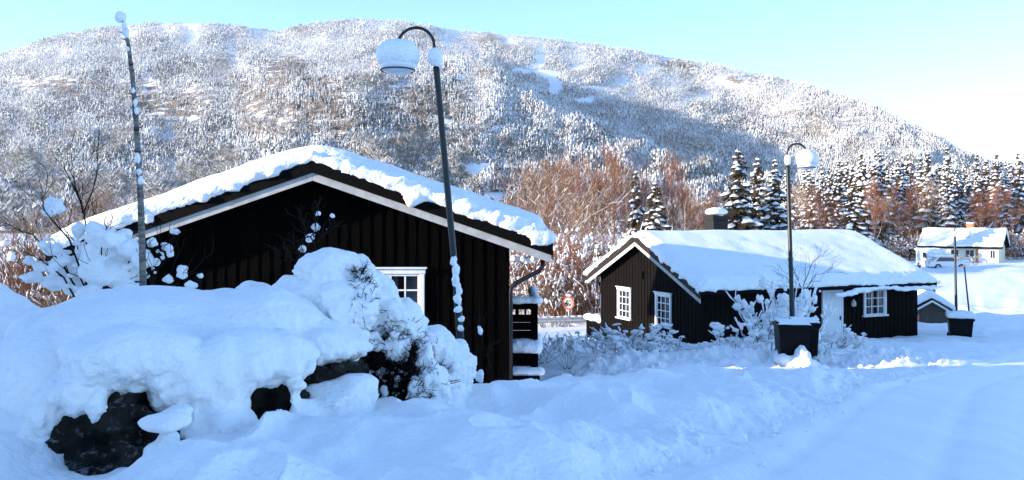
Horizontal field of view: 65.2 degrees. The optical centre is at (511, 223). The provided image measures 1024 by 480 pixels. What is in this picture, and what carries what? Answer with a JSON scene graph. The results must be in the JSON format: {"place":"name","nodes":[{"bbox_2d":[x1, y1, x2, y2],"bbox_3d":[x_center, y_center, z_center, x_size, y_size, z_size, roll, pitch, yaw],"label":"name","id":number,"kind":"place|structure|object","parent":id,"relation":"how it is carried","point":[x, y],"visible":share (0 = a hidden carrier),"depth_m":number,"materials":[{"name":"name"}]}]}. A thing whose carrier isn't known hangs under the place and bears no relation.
{"place":"outdoors","nodes":[
{"label":"outdoors","id":0,"kind":"place"},
{"bbox_2d":[0,20,940,240],"bbox_3d":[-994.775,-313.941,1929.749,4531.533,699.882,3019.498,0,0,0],"label":"mountain","id":1,"kind":"structure","parent":0,"point":[555,84],"depth_m":1528.26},
{"bbox_2d":[0,17,1023,233],"bbox_3d":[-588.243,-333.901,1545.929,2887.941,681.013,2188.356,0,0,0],"label":"forest","id":2,"kind":"object","parent":1,"relation":"on","point":[709,161],"visible":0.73,"depth_m":1221.27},
{"bbox_2d":[0,240,1023,479],"bbox_3d":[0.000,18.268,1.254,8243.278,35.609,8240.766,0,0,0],"label":"ground","id":3,"kind":"structure","parent":0,"point":[552,423],"depth_m":6.83,"materials":[{"name":"snow"}]},
{"bbox_2d":[0,218,51,303],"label":"hedge shrub","id":4,"kind":"object","parent":3,"relation":"on","point":[2,229],"visible":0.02,"depth_m":31.30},
{"bbox_2d":[0,221,58,306],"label":"hedge shrub","id":5,"kind":"object","parent":3,"relation":"on","point":[4,243],"visible":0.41,"depth_m":28.56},
{"bbox_2d":[0,206,58,241],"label":"birch tree","id":6,"kind":"object","parent":3,"relation":"on","point":[32,217],"visible":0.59,"depth_m":134.76,"materials":[{"name":"brown plant"}]},
{"bbox_2d":[0,227,69,307],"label":"hedge shrub","id":7,"kind":"object","parent":3,"relation":"on","point":[11,257],"visible":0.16,"depth_m":28.33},
{"bbox_2d":[8,270,75,307],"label":"hedge shrub","id":8,"kind":"object","parent":3,"relation":"on","point":[57,300],"visible":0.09,"depth_m":26.83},
{"bbox_2d":[33,196,116,237],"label":"birch tree","id":9,"kind":"object","parent":3,"relation":"on","point":[75,208],"visible":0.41,"depth_m":94.80,"materials":[{"name":"brown plant"}]},
{"bbox_2d":[35,176,121,236],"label":"birch tree","id":10,"kind":"object","parent":3,"relation":"on","point":[99,202],"visible":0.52,"depth_m":97.32,"materials":[{"name":"brown plant"}]},
{"bbox_2d":[0,130,222,296],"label":"garden shrub","id":11,"kind":"object","parent":3,"relation":"on","point":[104,254],"visible":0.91,"depth_m":10.18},
{"bbox_2d":[114,11,146,285],"bbox_3d":[-4.099,-0.683,8.600,0.341,3.202,0.112,0,0,0],"label":"pole","id":12,"kind":"object","parent":3,"relation":"on","point":[120,17],"visible":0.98,"depth_m":8.57,"materials":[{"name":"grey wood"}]},
{"bbox_2d":[137,403,192,455],"bbox_3d":[-2.197,1.371,5.127,0.264,0.382,0.323,0,0,45],"label":"snow patch","id":13,"kind":"object","parent":3,"relation":"on","point":[168,423],"visible":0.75,"depth_m":5.07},
{"bbox_2d":[0,285,378,469],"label":"snow mound","id":14,"kind":"object","parent":3,"relation":"on","point":[214,359],"visible":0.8,"depth_m":5.77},
{"bbox_2d":[45,391,184,475],"bbox_3d":[-2.876,1.526,5.742,1.388,1.155,1.272,0,0,0],"label":"boulder","id":15,"kind":"object","parent":14,"relation":"in","point":[115,436],"visible":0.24,"depth_m":5.38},
{"bbox_2d":[251,383,309,419],"bbox_3d":[-1.975,1.530,6.457,0.718,0.896,0.826,0,0,0],"label":"boulder","id":16,"kind":"object","parent":14,"relation":"in","point":[263,400],"visible":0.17,"depth_m":6.12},
{"bbox_2d":[304,358,369,383],"bbox_3d":[-1.641,1.305,7.033,0.778,0.374,0.788,0,0,-28],"label":"boulder","id":17,"kind":"object","parent":14,"relation":"on","point":[327,372],"visible":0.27,"depth_m":6.72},
{"bbox_2d":[45,145,555,383],"bbox_3d":[-3.863,1.350,20.325,9.339,5.700,12.010,0,0,0],"label":"timber cabin","id":18,"kind":"object","parent":3,"relation":"on","point":[395,227],"visible":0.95,"depth_m":14.94,"materials":[{"name":"black wood"}]},
{"bbox_2d":[376,267,426,314],"bbox_3d":[-2.272,1.356,14.893,1.385,1.105,0.127,0,0,0],"label":"window","id":19,"kind":"structure","parent":18,"relation":"in","point":[414,277],"depth_m":14.90,"materials":[{"name":"white paint"}]},
{"bbox_2d":[261,196,345,268],"bbox_3d":[-2.064,0.090,7.970,0.789,0.735,0.453,0,0,17],"label":"twig plant","id":20,"kind":"object","parent":3,"relation":"on","point":[310,236],"visible":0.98,"depth_m":7.95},
{"bbox_2d":[235,247,476,408],"bbox_3d":[-1.301,1.280,7.804,2.368,2.128,1.982,0,0,-34],"label":"garden bush","id":21,"kind":"object","parent":3,"relation":"on","point":[413,354],"visible":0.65,"depth_m":7.55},
{"bbox_2d":[376,26,464,338],"bbox_3d":[-1.268,-0.029,11.445,1.332,5.605,0.618,0,0,0],"label":"street lamp","id":22,"kind":"object","parent":3,"relation":"on","point":[399,56],"visible":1,"depth_m":11.40,"materials":[{"name":"black metal"}]},
{"bbox_2d":[473,309,516,383],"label":"twig plant","id":23,"kind":"object","parent":3,"relation":"on","point":[479,376],"visible":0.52,"depth_m":11.24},
{"bbox_2d":[499,162,556,231],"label":"birch tree","id":24,"kind":"object","parent":3,"relation":"on","point":[525,195],"visible":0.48,"depth_m":85.53,"materials":[{"name":"brown plant"}]},
{"bbox_2d":[509,254,547,311],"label":"valley shrub","id":25,"kind":"object","parent":3,"relation":"on","point":[518,268],"visible":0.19,"depth_m":53.54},
{"bbox_2d":[509,267,559,313],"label":"valley shrub","id":26,"kind":"object","parent":3,"relation":"on","point":[544,273],"visible":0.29,"depth_m":45.05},
{"bbox_2d":[496,175,595,237],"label":"birch tree","id":27,"kind":"object","parent":3,"relation":"on","point":[536,198],"visible":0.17,"depth_m":95.94,"materials":[{"name":"brown plant"}]},
{"bbox_2d":[513,151,594,240],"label":"birch tree","id":28,"kind":"object","parent":3,"relation":"on","point":[553,207],"visible":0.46,"depth_m":87.89,"materials":[{"name":"brown plant"}]},
{"bbox_2d":[513,253,598,327],"bbox_3d":[2.019,3.641,43.184,4.455,4.504,4.408,0,0,-22],"label":"valley shrub","id":29,"kind":"object","parent":3,"relation":"on","point":[548,300],"visible":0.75,"depth_m":43.12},
{"bbox_2d":[524,247,590,315],"bbox_3d":[2.711,3.479,46.286,4.594,4.892,3.830,0,0,9],"label":"valley shrub","id":30,"kind":"object","parent":3,"relation":"on","point":[554,248],"visible":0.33,"depth_m":45.66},
{"bbox_2d":[469,153,647,241],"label":"birch tree","id":31,"kind":"object","parent":3,"relation":"on","point":[548,177],"visible":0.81,"depth_m":71.48,"materials":[{"name":"brown plant"}]},
{"bbox_2d":[538,331,580,363],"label":"garden bush","id":32,"kind":"object","parent":3,"relation":"on","point":[540,357],"visible":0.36,"depth_m":21.37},
{"bbox_2d":[538,315,585,327],"bbox_3d":[0.157,5.449,41.741,26.176,1.701,0.230,0,0,-5],"label":"guard rail","id":33,"kind":"object","parent":3,"relation":"on","point":[558,319],"visible":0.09,"depth_m":41.87,"materials":[{"name":"metal"}]},
{"bbox_2d":[543,332,580,368],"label":"garden bush","id":34,"kind":"object","parent":3,"relation":"on","point":[572,344],"visible":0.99,"depth_m":19.54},
{"bbox_2d":[534,269,594,316],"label":"valley shrub","id":35,"kind":"object","parent":3,"relation":"on","point":[578,302],"visible":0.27,"depth_m":45.37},
{"bbox_2d":[529,225,603,269],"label":"valley shrub","id":36,"kind":"object","parent":3,"relation":"on","point":[565,245],"visible":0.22,"depth_m":52.59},
{"bbox_2d":[534,254,600,315],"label":"valley shrub","id":37,"kind":"object","parent":3,"relation":"on","point":[571,267],"visible":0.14,"depth_m":45.93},
{"bbox_2d":[538,249,600,316],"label":"valley shrub","id":38,"kind":"object","parent":3,"relation":"on","point":[570,285],"visible":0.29,"depth_m":45.19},
{"bbox_2d":[542,160,603,246],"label":"birch tree","id":39,"kind":"object","parent":3,"relation":"on","point":[570,197],"visible":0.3,"depth_m":95.09,"materials":[{"name":"brown plant"}]},
{"bbox_2d":[546,240,606,315],"bbox_3d":[4.568,3.522,47.611,6.859,5.096,5.459,0,0,27],"label":"valley shrub","id":40,"kind":"object","parent":3,"relation":"on","point":[584,255],"visible":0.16,"depth_m":47.27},
{"bbox_2d":[542,188,620,247],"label":"birch tree","id":41,"kind":"object","parent":3,"relation":"on","point":[580,201],"visible":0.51,"depth_m":81.93,"materials":[{"name":"brown plant"}]},
{"bbox_2d":[552,247,612,313],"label":"valley shrub","id":42,"kind":"object","parent":3,"relation":"on","point":[588,292],"visible":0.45,"depth_m":42.96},
{"bbox_2d":[560,164,627,241],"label":"birch tree","id":43,"kind":"object","parent":3,"relation":"on","point":[594,184],"visible":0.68,"depth_m":87.70,"materials":[{"name":"brown plant"}]},
{"bbox_2d":[577,331,610,354],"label":"garden bush","id":44,"kind":"object","parent":3,"relation":"on","point":[604,348],"visible":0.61,"depth_m":23.37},
{"bbox_2d":[556,217,646,306],"bbox_3d":[5.956,2.989,56.500,7.607,7.072,6.867,0,0,-28],"label":"valley shrub","id":45,"kind":"object","parent":3,"relation":"on","point":[585,238],"visible":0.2,"depth_m":55.21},
{"bbox_2d":[582,166,630,243],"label":"birch tree","id":46,"kind":"object","parent":3,"relation":"on","point":[605,202],"visible":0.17,"depth_m":96.78,"materials":[{"name":"brown plant"}]},
{"bbox_2d":[565,135,662,249],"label":"birch tree","id":47,"kind":"object","parent":3,"relation":"on","point":[614,161],"visible":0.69,"depth_m":91.74,"materials":[{"name":"brown plant"}]},
{"bbox_2d":[562,322,672,354],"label":"garden bush","id":48,"kind":"object","parent":3,"relation":"on","point":[613,337],"visible":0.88,"depth_m":21.80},
{"bbox_2d":[587,160,662,241],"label":"birch tree","id":49,"kind":"object","parent":3,"relation":"on","point":[624,208],"visible":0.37,"depth_m":95.76,"materials":[{"name":"brown plant"}]},
{"bbox_2d":[623,171,644,238],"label":"spruce tree","id":50,"kind":"object","parent":3,"relation":"on","point":[635,217],"visible":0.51,"depth_m":83.67,"materials":[{"name":"white plant"}]},
{"bbox_2d":[608,173,667,230],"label":"tree","id":51,"kind":"object","parent":3,"relation":"on","point":[647,186],"visible":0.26,"depth_m":98.87,"materials":[{"name":"brown plant"}]},
{"bbox_2d":[600,330,678,352],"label":"garden bush","id":52,"kind":"object","parent":3,"relation":"on","point":[654,345],"visible":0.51,"depth_m":21.91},
{"bbox_2d":[643,182,670,230],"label":"spruce tree","id":53,"kind":"object","parent":3,"relation":"on","point":[656,220],"visible":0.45,"depth_m":79.69,"materials":[{"name":"white plant"}]},
{"bbox_2d":[643,149,705,230],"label":"birch tree","id":54,"kind":"object","parent":3,"relation":"on","point":[672,186],"visible":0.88,"depth_m":90.01,"materials":[{"name":"brown plant"}]},
{"bbox_2d":[644,177,713,230],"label":"birch tree","id":55,"kind":"object","parent":3,"relation":"on","point":[666,202],"visible":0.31,"depth_m":103.28,"materials":[{"name":"brown plant"}]},
{"bbox_2d":[666,183,706,230],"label":"birch tree","id":56,"kind":"object","parent":3,"relation":"on","point":[693,213],"visible":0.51,"depth_m":97.93,"materials":[{"name":"brown plant"}]},
{"bbox_2d":[661,332,725,351],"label":"garden bush","id":57,"kind":"object","parent":3,"relation":"on","point":[676,345],"visible":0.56,"depth_m":21.55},
{"bbox_2d":[719,149,762,229],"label":"spruce tree","id":58,"kind":"object","parent":3,"relation":"on","point":[737,198],"visible":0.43,"depth_m":75.37,"materials":[{"name":"green plant"}]},
{"bbox_2d":[746,157,771,229],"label":"spruce tree","id":59,"kind":"object","parent":3,"relation":"on","point":[759,199],"visible":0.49,"depth_m":78.69,"materials":[{"name":"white plant"}]},
{"bbox_2d":[560,345,960,479],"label":"snow crumbs","id":60,"kind":"object","parent":3,"relation":"on","point":[737,436],"visible":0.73,"depth_m":8.49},
{"bbox_2d":[583,207,942,343],"bbox_3d":[9.446,2.611,32.136,11.249,6.578,9.139,0,0,-23],"label":"timber cabin","id":61,"kind":"object","parent":3,"relation":"on","point":[682,282],"visible":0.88,"depth_m":29.35,"materials":[{"name":"brown wood"}]},
{"bbox_2d":[615,286,631,320],"bbox_3d":[4.334,3.067,31.052,0.127,1.265,1.090,0,0,-23],"label":"window","id":62,"kind":"structure","parent":61,"relation":"in","point":[620,289],"depth_m":31.09,"materials":[{"name":"white paint"}]},
{"bbox_2d":[653,291,672,328],"bbox_3d":[5.382,3.067,28.590,0.127,1.265,1.090,0,0,-23],"label":"window","id":63,"kind":"structure","parent":61,"relation":"in","point":[657,293],"depth_m":28.58,"materials":[{"name":"white paint"}]},
{"bbox_2d":[821,290,842,337],"bbox_3d":[11.556,3.415,28.803,0.970,2.070,0.121,0,0,-23],"label":"door","id":64,"kind":"structure","parent":61,"relation":"in","point":[835,321],"depth_m":28.81,"materials":[{"name":"white paint"}]},
{"bbox_2d":[862,289,888,316],"bbox_3d":[13.453,2.862,29.605,1.220,1.115,0.127,0,0,-23],"label":"window","id":65,"kind":"structure","parent":61,"relation":"in","point":[881,295],"depth_m":29.69,"materials":[{"name":"white paint"}]},
{"bbox_2d":[708,316,829,350],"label":"garden bush","id":66,"kind":"object","parent":3,"relation":"on","point":[764,332],"visible":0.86,"depth_m":20.07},
{"bbox_2d":[726,287,818,350],"bbox_3d":[6.756,2.599,21.172,1.873,1.905,2.505,0,0,-1],"label":"garden bush","id":67,"kind":"object","parent":3,"relation":"on","point":[781,312],"visible":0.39,"depth_m":20.66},
{"bbox_2d":[759,160,792,229],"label":"spruce tree","id":68,"kind":"object","parent":3,"relation":"on","point":[776,213],"visible":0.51,"depth_m":77.54,"materials":[{"name":"green plant"}]},
{"bbox_2d":[771,318,812,355],"bbox_3d":[5.922,2.528,16.965,0.706,0.985,0.824,0,0,8],"label":"wheelie bin","id":69,"kind":"object","parent":3,"relation":"on","point":[791,336],"visible":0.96,"depth_m":16.65,"materials":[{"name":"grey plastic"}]},
{"bbox_2d":[773,345,821,367],"bbox_3d":[6.029,2.847,16.411,1.254,0.697,0.662,0,0,29],"label":"snow heap","id":70,"kind":"object","parent":3,"relation":"on","point":[801,357],"visible":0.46,"depth_m":16.35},
{"bbox_2d":[759,275,839,340],"bbox_3d":[7.497,2.486,21.255,1.817,2.248,1.538,0,0,-4],"label":"garden bush","id":71,"kind":"object","parent":3,"relation":"on","point":[805,297],"visible":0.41,"depth_m":21.11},
{"bbox_2d":[784,143,818,316],"bbox_3d":[7.260,0.849,19.953,0.784,5.759,0.581,0,0,-28],"label":"street lamp","id":72,"kind":"object","parent":3,"relation":"on","point":[806,159],"visible":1,"depth_m":19.95,"materials":[{"name":"black metal"}]},
{"bbox_2d":[758,242,844,316],"bbox_3d":[8.119,1.886,22.708,2.727,2.800,1.259,0,0,0],"label":"garden sapling","id":73,"kind":"object","parent":3,"relation":"on","point":[787,292],"visible":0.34,"depth_m":22.51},
{"bbox_2d":[780,180,829,229],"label":"birch tree","id":74,"kind":"object","parent":3,"relation":"on","point":[802,196],"visible":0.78,"depth_m":108.29,"materials":[{"name":"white plant"}]},
{"bbox_2d":[790,316,821,357],"bbox_3d":[6.364,2.550,17.434,0.627,1.000,0.776,0,0,14],"label":"wheelie bin","id":75,"kind":"object","parent":3,"relation":"on","point":[814,322],"visible":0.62,"depth_m":17.10,"materials":[{"name":"grey plastic"}]},
{"bbox_2d":[796,170,818,229],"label":"spruce tree","id":76,"kind":"object","parent":3,"relation":"on","point":[808,184],"visible":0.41,"depth_m":121.99,"materials":[{"name":"white plant"}]},
{"bbox_2d":[792,182,843,229],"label":"birch tree","id":77,"kind":"object","parent":3,"relation":"on","point":[819,202],"visible":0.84,"depth_m":110.56,"materials":[{"name":"brown plant"}]},
{"bbox_2d":[817,167,838,228],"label":"spruce tree","id":78,"kind":"object","parent":3,"relation":"on","point":[828,192],"visible":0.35,"depth_m":116.05,"materials":[{"name":"white plant"}]},
{"bbox_2d":[812,197,845,228],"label":"birch tree","id":79,"kind":"object","parent":3,"relation":"on","point":[835,205],"visible":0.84,"depth_m":110.44,"materials":[{"name":"brown plant"}]},
{"bbox_2d":[829,176,844,228],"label":"spruce tree","id":80,"kind":"object","parent":3,"relation":"on","point":[835,191],"visible":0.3,"depth_m":115.71,"materials":[{"name":"white plant"}]},
{"bbox_2d":[831,160,844,210],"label":"spruce tree","id":81,"kind":"object","parent":3,"relation":"on","point":[839,176],"visible":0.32,"depth_m":132.37,"materials":[{"name":"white plant"}]},
{"bbox_2d":[818,324,866,348],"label":"garden bush","id":82,"kind":"object","parent":3,"relation":"on","point":[847,331],"visible":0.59,"depth_m":22.09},
{"bbox_2d":[839,165,856,226],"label":"spruce tree","id":83,"kind":"object","parent":3,"relation":"on","point":[852,176],"visible":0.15,"depth_m":123.29,"materials":[{"name":"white plant"}]},
{"bbox_2d":[840,178,869,236],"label":"spruce tree","id":84,"kind":"object","parent":3,"relation":"on","point":[851,216],"visible":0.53,"depth_m":95.64,"materials":[{"name":"white plant"}]},
{"bbox_2d":[853,147,882,245],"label":"spruce tree","id":85,"kind":"object","parent":3,"relation":"on","point":[861,181],"visible":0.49,"depth_m":113.84,"materials":[{"name":"white plant"}]},
{"bbox_2d":[863,175,892,241],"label":"birch tree","id":86,"kind":"object","parent":3,"relation":"on","point":[873,204],"visible":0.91,"depth_m":108.07,"materials":[{"name":"brown plant"}]},
{"bbox_2d":[868,154,897,252],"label":"spruce tree","id":87,"kind":"object","parent":3,"relation":"on","point":[885,186],"visible":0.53,"depth_m":114.80,"materials":[{"name":"plant"}]},
{"bbox_2d":[864,195,914,244],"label":"birch tree","id":88,"kind":"object","parent":3,"relation":"on","point":[886,217],"visible":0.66,"depth_m":112.10,"materials":[{"name":"brown plant"}]},
{"bbox_2d":[888,159,905,242],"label":"spruce tree","id":89,"kind":"object","parent":3,"relation":"on","point":[896,171],"visible":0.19,"depth_m":125.22,"materials":[{"name":"white plant"}]},
{"bbox_2d":[890,174,914,256],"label":"spruce tree","id":90,"kind":"object","parent":3,"relation":"on","point":[902,186],"visible":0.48,"depth_m":116.80,"materials":[{"name":"green plant"}]},
{"bbox_2d":[885,191,928,243],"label":"birch tree","id":91,"kind":"object","parent":3,"relation":"on","point":[910,205],"visible":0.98,"depth_m":108.99,"materials":[{"name":"brown plant"}]},
{"bbox_2d":[890,232,925,260],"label":"garden bush","id":92,"kind":"object","parent":3,"relation":"on","point":[906,245],"visible":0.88,"depth_m":103.52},
{"bbox_2d":[908,152,941,256],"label":"spruce tree","id":93,"kind":"object","parent":3,"relation":"on","point":[927,163],"visible":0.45,"depth_m":115.02,"materials":[{"name":"white plant"}]},
{"bbox_2d":[915,247,945,266],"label":"camper van","id":94,"kind":"object","parent":3,"relation":"on","point":[922,256],"visible":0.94,"depth_m":85.62,"materials":[{"name":"white paint"}]},
{"bbox_2d":[895,172,967,233],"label":"birch tree","id":95,"kind":"object","parent":3,"relation":"on","point":[931,203],"visible":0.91,"depth_m":112.34,"materials":[{"name":"brown plant"}]},
{"bbox_2d":[918,289,955,322],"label":"garden shed","id":96,"kind":"structure","parent":3,"relation":"on","point":[933,307],"depth_m":38.18,"materials":[{"name":"grey wood"}]},
{"bbox_2d":[925,253,969,267],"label":"parked car","id":97,"kind":"object","parent":3,"relation":"on","point":[942,260],"visible":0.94,"depth_m":83.24,"materials":[{"name":"white paint"}]},
{"bbox_2d":[937,166,959,227],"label":"spruce tree","id":98,"kind":"object","parent":3,"relation":"on","point":[946,196],"visible":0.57,"depth_m":113.47,"materials":[{"name":"white plant"}]},
{"bbox_2d":[893,222,1009,262],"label":"cream house","id":99,"kind":"structure","parent":3,"relation":"on","point":[988,245],"depth_m":100.50,"materials":[{"name":"white wood"}]},
{"bbox_2d":[950,165,967,227],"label":"spruce tree","id":100,"kind":"object","parent":3,"relation":"on","point":[960,203],"visible":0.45,"depth_m":114.86,"materials":[{"name":"white plant"}]},
{"bbox_2d":[945,310,975,336],"bbox_3d":[16.817,3.774,30.015,0.937,1.093,1.051,0,0,24],"label":"wheelie bin","id":101,"kind":"object","parent":3,"relation":"on","point":[960,322],"visible":1,"depth_m":29.64,"materials":[{"name":"grey plastic"}]},
{"bbox_2d":[952,224,971,310],"bbox_3d":[22.223,2.599,39.506,0.930,5.166,0.521,0,0,0],"label":"street lamp","id":102,"kind":"object","parent":3,"relation":"on","point":[965,233],"visible":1,"depth_m":39.45,"materials":[{"name":"black metal"}]},
{"bbox_2d":[966,172,986,227],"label":"spruce tree","id":103,"kind":"object","parent":3,"relation":"on","point":[975,188],"visible":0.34,"depth_m":122.57,"materials":[{"name":"white plant"}]},
{"bbox_2d":[962,188,1007,227],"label":"birch tree","id":104,"kind":"object","parent":3,"relation":"on","point":[977,204],"visible":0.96,"depth_m":108.82,"materials":[{"name":"brown plant"}]},
{"bbox_2d":[977,160,992,227],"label":"spruce tree","id":105,"kind":"object","parent":3,"relation":"on","point":[985,174],"visible":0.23,"depth_m":123.12,"materials":[{"name":"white plant"}]},
{"bbox_2d":[983,152,1006,227],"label":"spruce tree","id":106,"kind":"object","parent":3,"relation":"on","point":[996,175],"visible":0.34,"depth_m":121.41,"materials":[{"name":"white plant"}]},
{"bbox_2d":[973,175,1023,233],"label":"birch tree","id":107,"kind":"object","parent":3,"relation":"on","point":[995,198],"visible":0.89,"depth_m":111.47,"materials":[{"name":"brown plant"}]},
{"bbox_2d":[990,172,1018,256],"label":"spruce tree","id":108,"kind":"object","parent":3,"relation":"on","point":[1002,184],"visible":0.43,"depth_m":116.94,"materials":[{"name":"white plant"}]},
{"bbox_2d":[1002,195,1023,256],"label":"birch tree","id":109,"kind":"object","parent":3,"relation":"on","point":[1019,204],"visible":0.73,"depth_m":116.91,"materials":[{"name":"brown plant"}]},
{"bbox_2d":[1009,230,1023,259],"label":"garden bush","id":110,"kind":"object","parent":3,"relation":"on","point":[1013,245],"visible":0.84,"depth_m":103.72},
{"bbox_2d":[1010,159,1023,256],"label":"spruce tree","id":111,"kind":"object","parent":3,"relation":"on","point":[1019,193],"visible":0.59,"depth_m":118.20,"materials":[{"name":"white plant"}]},
{"bbox_2d":[0,0,1023,162],"label":"sky","id":112,"kind":"structure","parent":0,"point":[954,69],"materials":[{"name":"blue"}]},
{"bbox_2d":[538,326,585,340],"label":"valley road","id":113,"kind":"structure","parent":0,"point":[552,332],"depth_m":39.53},
{"bbox_2d":[682,350,1023,479],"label":"road","id":114,"kind":"structure","parent":0,"point":[965,422],"depth_m":7.18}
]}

